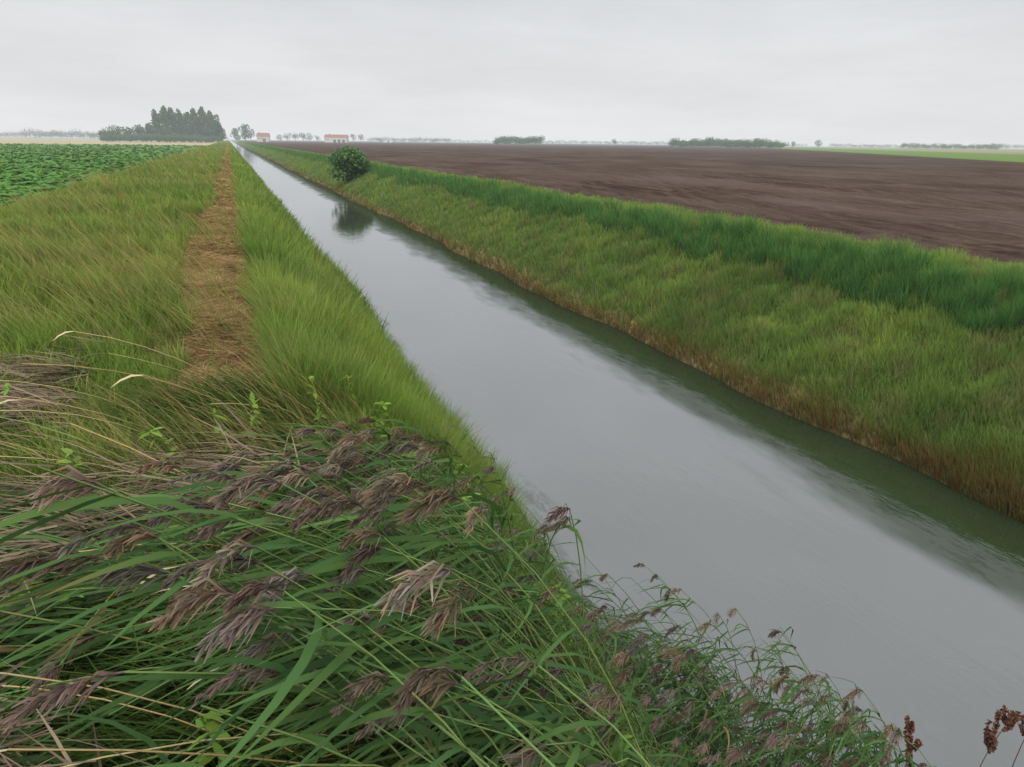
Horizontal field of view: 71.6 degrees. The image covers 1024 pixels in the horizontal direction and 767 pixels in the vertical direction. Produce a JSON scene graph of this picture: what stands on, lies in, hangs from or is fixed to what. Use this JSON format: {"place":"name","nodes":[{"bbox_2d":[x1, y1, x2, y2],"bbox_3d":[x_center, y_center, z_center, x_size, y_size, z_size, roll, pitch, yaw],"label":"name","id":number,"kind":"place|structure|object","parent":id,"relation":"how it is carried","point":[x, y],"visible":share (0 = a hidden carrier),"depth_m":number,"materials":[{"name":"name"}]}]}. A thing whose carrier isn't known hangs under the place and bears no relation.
{"place":"outdoors","nodes":[
{"label":"outdoors","id":0,"kind":"place"},
{"bbox_2d":[0,141,647,752],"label":"bank grass","id":1,"kind":"structure","parent":0,"point":[250,287],"depth_m":6.22,"materials":[{"name":"green plant"}]},
{"bbox_2d":[0,105,1023,182],"bbox_3d":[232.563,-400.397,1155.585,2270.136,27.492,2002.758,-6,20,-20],"label":"tree foliage","id":2,"kind":"object","parent":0,"point":[204,123],"visible":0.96,"depth_m":532.35,"materials":[{"name":"green plant"}]},
{"bbox_2d":[0,137,1023,766],"bbox_3d":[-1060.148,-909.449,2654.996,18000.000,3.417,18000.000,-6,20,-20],"label":"ground","id":3,"kind":"structure","parent":0,"point":[948,199],"depth_m":39.41,"materials":[{"name":"brown soil"}]},
{"bbox_2d":[0,143,202,207],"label":"crop plant leaves","id":4,"kind":"object","parent":3,"relation":"on","point":[11,180],"visible":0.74,"depth_m":68.92,"materials":[{"name":"green plant"}]},
{"bbox_2d":[256,132,269,141],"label":"farmhouse","id":5,"kind":"object","parent":3,"relation":"on","point":[263,137],"visible":1,"depth_m":804.36,"materials":[{"name":"paint"}]},
{"bbox_2d":[324,133,348,142],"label":"farmhouse","id":6,"kind":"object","parent":3,"relation":"on","point":[329,137],"depth_m":824.39,"materials":[{"name":"paint"}]},
{"bbox_2d":[0,155,1023,766],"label":"reeds","id":7,"kind":"object","parent":3,"relation":"on","point":[1008,721],"visible":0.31,"depth_m":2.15,"materials":[{"name":"green plant"}]},
{"bbox_2d":[0,0,1023,148],"label":"sky","id":8,"kind":"structure","parent":0,"point":[858,72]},
{"bbox_2d":[229,140,1023,766],"bbox_3d":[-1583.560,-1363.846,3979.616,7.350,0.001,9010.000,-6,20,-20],"label":"drain water","id":9,"kind":"structure","parent":0,"point":[891,588],"depth_m":8.51,"materials":[{"name":"grey liquid"}]},
{"bbox_2d":[237,141,1023,522],"bbox_3d":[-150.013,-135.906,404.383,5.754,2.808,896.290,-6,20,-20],"label":"bank grass","id":10,"kind":"structure","parent":0,"point":[967,301],"depth_m":13.39,"materials":[{"name":"green plant"}]}
]}

